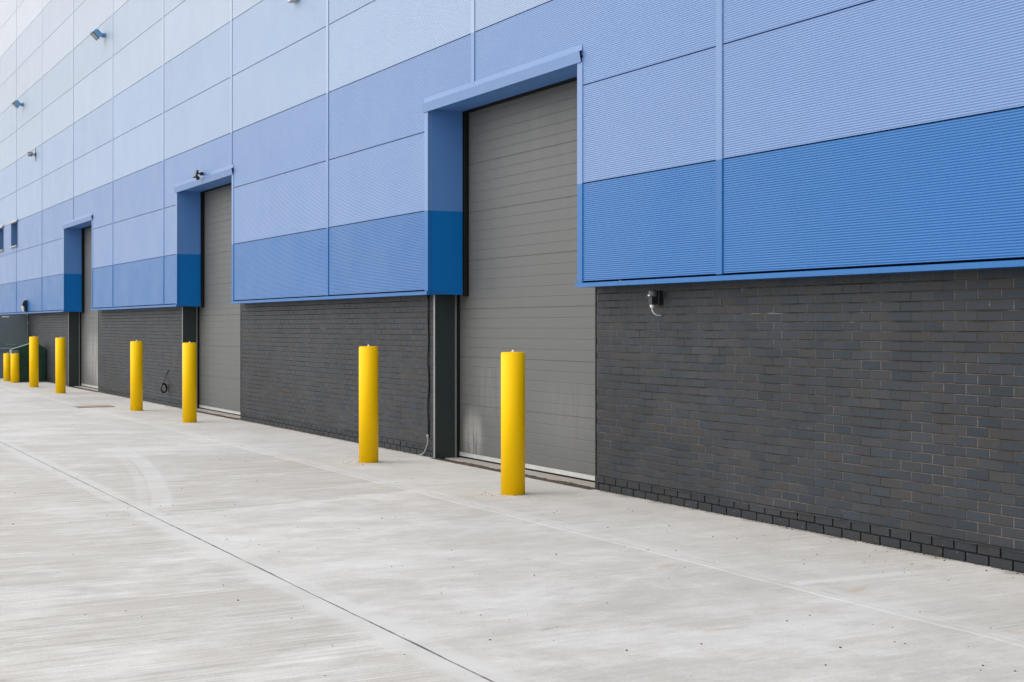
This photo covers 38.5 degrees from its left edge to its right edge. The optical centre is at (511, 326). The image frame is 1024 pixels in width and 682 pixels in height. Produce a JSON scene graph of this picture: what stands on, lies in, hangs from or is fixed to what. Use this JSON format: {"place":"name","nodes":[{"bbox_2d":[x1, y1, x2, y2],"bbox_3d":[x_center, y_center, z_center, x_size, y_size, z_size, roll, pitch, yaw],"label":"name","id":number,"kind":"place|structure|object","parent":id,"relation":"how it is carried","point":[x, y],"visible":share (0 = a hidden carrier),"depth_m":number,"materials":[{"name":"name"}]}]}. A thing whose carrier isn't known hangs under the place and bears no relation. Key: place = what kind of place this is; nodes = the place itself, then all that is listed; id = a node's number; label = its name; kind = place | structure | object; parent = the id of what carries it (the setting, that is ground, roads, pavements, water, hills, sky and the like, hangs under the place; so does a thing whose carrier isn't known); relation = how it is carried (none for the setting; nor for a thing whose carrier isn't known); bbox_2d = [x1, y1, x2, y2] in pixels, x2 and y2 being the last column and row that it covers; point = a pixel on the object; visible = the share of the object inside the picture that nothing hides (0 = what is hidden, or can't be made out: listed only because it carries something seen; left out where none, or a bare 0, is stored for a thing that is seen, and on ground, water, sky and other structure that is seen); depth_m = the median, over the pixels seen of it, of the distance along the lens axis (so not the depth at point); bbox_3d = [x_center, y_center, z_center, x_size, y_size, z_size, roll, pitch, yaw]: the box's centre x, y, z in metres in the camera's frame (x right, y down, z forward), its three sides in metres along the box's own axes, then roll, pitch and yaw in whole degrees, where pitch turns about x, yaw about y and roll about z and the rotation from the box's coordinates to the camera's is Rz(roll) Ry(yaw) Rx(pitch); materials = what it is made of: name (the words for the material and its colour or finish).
{"place":"outdoors","nodes":[
{"label":"outdoors","id":0,"kind":"place"},
{"bbox_2d":[0,378,1023,681],"bbox_3d":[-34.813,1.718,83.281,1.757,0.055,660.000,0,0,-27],"label":"concrete apron","id":1,"kind":"object","parent":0,"point":[972,596],"visible":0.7,"depth_m":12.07,"materials":[{"name":"grey concrete"}]},
{"bbox_2d":[3,353,10,380],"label":"bollard","id":2,"kind":"object","parent":1,"relation":"on","point":[6,366],"visible":0.77,"depth_m":44.98,"materials":[{"name":"yellow plastic"}]},
{"bbox_2d":[11,353,18,382],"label":"bollard","id":3,"kind":"object","parent":1,"relation":"on","point":[14,367],"visible":0.97,"depth_m":43.74,"materials":[{"name":"yellow plastic"}]},
{"bbox_2d":[10,343,45,381],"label":"bin","id":4,"kind":"object","parent":1,"relation":"on","point":[22,351],"visible":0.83,"depth_m":44.29,"materials":[{"name":"green plastic"}]},
{"bbox_2d":[29,336,38,386],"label":"bollard","id":5,"kind":"object","parent":1,"relation":"on","point":[33,361],"visible":1,"depth_m":40.50,"materials":[{"name":"yellow plastic"}]},
{"bbox_2d":[55,337,65,392],"bbox_3d":[-11.370,0.985,36.919,0.250,1.432,0.250,0,0,-27],"label":"bollard","id":6,"kind":"object","parent":1,"relation":"on","point":[60,364],"visible":1,"depth_m":36.82,"materials":[{"name":"yellow metal"}]},
{"bbox_2d":[73,405,114,407],"bbox_3d":[-8.768,1.682,30.726,0.750,0.014,0.540,0,0,-27],"label":"drain cover","id":7,"kind":"object","parent":1,"relation":"on","point":[87,406],"visible":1,"depth_m":30.55,"materials":[{"name":"grey metal"}]},
{"bbox_2d":[130,340,142,410],"bbox_3d":[-7.520,0.990,29.363,0.244,1.422,0.244,0,0,-27],"label":"bollard","id":8,"kind":"object","parent":1,"relation":"on","point":[136,375],"visible":1,"depth_m":29.26,"materials":[{"name":"yellow metal"}]},
{"bbox_2d":[182,341,196,422],"bbox_3d":[-5.673,0.985,25.793,0.246,1.432,0.246,0,0,-27],"label":"bollard","id":9,"kind":"object","parent":1,"relation":"on","point":[189,382],"visible":1,"depth_m":25.69,"materials":[{"name":"yellow plastic"}]},
{"bbox_2d":[69,386,594,489],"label":"threshold","id":10,"kind":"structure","parent":1,"relation":"on","point":[529,476],"depth_m":17.44,"materials":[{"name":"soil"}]},
{"bbox_2d":[359,345,377,462],"bbox_3d":[-1.782,0.965,18.224,0.242,1.472,0.242,0,0,-27],"label":"bollard","id":11,"kind":"object","parent":1,"relation":"on","point":[368,403],"visible":1,"depth_m":18.12,"materials":[{"name":"yellow plastic"}]},
{"bbox_2d":[501,350,524,494],"bbox_3d":[0.010,0.970,14.761,0.244,1.462,0.244,0,0,-27],"label":"bollard","id":12,"kind":"object","parent":1,"relation":"on","point":[512,422],"visible":1,"depth_m":14.66,"materials":[{"name":"yellow plastic"}]},
{"bbox_2d":[13,390,1023,676],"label":"grit","id":13,"kind":"object","parent":1,"relation":"on","point":[509,574],"visible":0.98,"depth_m":10.53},
{"bbox_2d":[44,381,1018,573],"bbox_3d":[-4.958,1.691,26.632,0.187,0.020,43.987,0,0,-27],"label":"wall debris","id":14,"kind":"object","parent":1,"relation":"on","point":[651,500],"depth_m":13.07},
{"label":"ground","id":15,"kind":"structure","parent":0,"visible":0},
{"bbox_2d":[0,0,1023,572],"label":"warehouse","id":16,"kind":"structure","parent":15,"relation":"on","point":[806,216],"depth_m":15.97,"materials":[{"name":"blue metal"}]},
{"bbox_2d":[0,224,3,250],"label":"window","id":17,"kind":"structure","parent":16,"relation":"in","point":[2,226],"depth_m":52.22,"materials":[{"name":"blue glass"}]},
{"bbox_2d":[9,219,17,247],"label":"window","id":18,"kind":"structure","parent":16,"relation":"in","point":[14,224],"depth_m":49.38,"materials":[{"name":"blue glass"}]},
{"bbox_2d":[0,315,27,377],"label":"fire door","id":19,"kind":"structure","parent":16,"relation":"in","point":[13,328],"depth_m":47.36,"materials":[{"name":"metal"}]},
{"bbox_2d":[12,100,22,107],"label":"floodlight","id":20,"kind":"object","parent":16,"relation":"attached to","point":[16,104],"visible":1,"depth_m":46.93,"materials":[{"name":"blue metal"}]},
{"bbox_2d":[21,300,26,311],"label":"bulkhead light","id":21,"kind":"object","parent":16,"relation":"attached to","point":[24,305],"visible":1,"depth_m":46.37,"materials":[{"name":"black plastic"}]},
{"bbox_2d":[28,148,35,160],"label":"security camera","id":22,"kind":"object","parent":16,"relation":"attached to","point":[31,154],"visible":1,"depth_m":44.87,"materials":[{"name":"black plastic"}]},
{"bbox_2d":[80,225,113,388],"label":"loading door","id":23,"kind":"structure","parent":16,"relation":"in","point":[88,317],"depth_m":40.45,"materials":[{"name":"metal"}]},
{"bbox_2d":[90,29,104,40],"bbox_3d":[-10.102,-7.111,35.772,0.336,0.247,0.296,0,0,-27],"label":"floodlight","id":24,"kind":"object","parent":16,"relation":"attached to","point":[96,35],"visible":1,"depth_m":35.67,"materials":[{"name":"blue metal"}]},
{"bbox_2d":[160,370,168,392],"bbox_3d":[-7.394,1.168,31.125,0.215,0.520,0.182,0,0,-37],"label":"cable coil","id":25,"kind":"object","parent":16,"relation":"hanging from","point":[166,387],"visible":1,"depth_m":31.12,"materials":[{"name":"black plastic"}]},
{"bbox_2d":[192,170,203,179],"bbox_3d":[-5.952,-2.857,27.774,0.207,0.187,0.170,0,0,-27],"label":"floodlight","id":26,"kind":"object","parent":16,"relation":"attached to","point":[196,176],"visible":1,"depth_m":27.74,"materials":[{"name":"black metal"}]},
{"bbox_2d":[197,182,261,415],"bbox_3d":[-5.498,-0.559,28.331,0.103,4.500,4.400,0,0,-27],"label":"loading door","id":27,"kind":"structure","parent":16,"relation":"in","point":[218,320],"depth_m":28.97,"materials":[{"name":"metal"}]},
{"bbox_2d":[419,295,429,455],"bbox_3d":[-1.140,0.640,19.042,0.036,2.101,0.254,0,0,-33],"label":"hanging cable","id":28,"kind":"object","parent":16,"relation":"attached to","point":[427,373],"visible":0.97,"depth_m":18.95,"materials":[{"name":"black plastic"}]},
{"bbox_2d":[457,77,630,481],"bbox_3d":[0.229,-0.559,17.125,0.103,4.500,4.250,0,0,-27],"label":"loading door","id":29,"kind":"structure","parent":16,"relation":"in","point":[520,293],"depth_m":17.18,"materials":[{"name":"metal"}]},
{"bbox_2d":[648,289,662,315],"bbox_3d":[1.369,-0.224,14.053,0.135,0.254,0.090,0,0,-27],"label":"light sensor","id":30,"kind":"object","parent":16,"relation":"attached to","point":[655,297],"visible":1,"depth_m":14.02,"materials":[{"name":"black plastic"}]}
]}

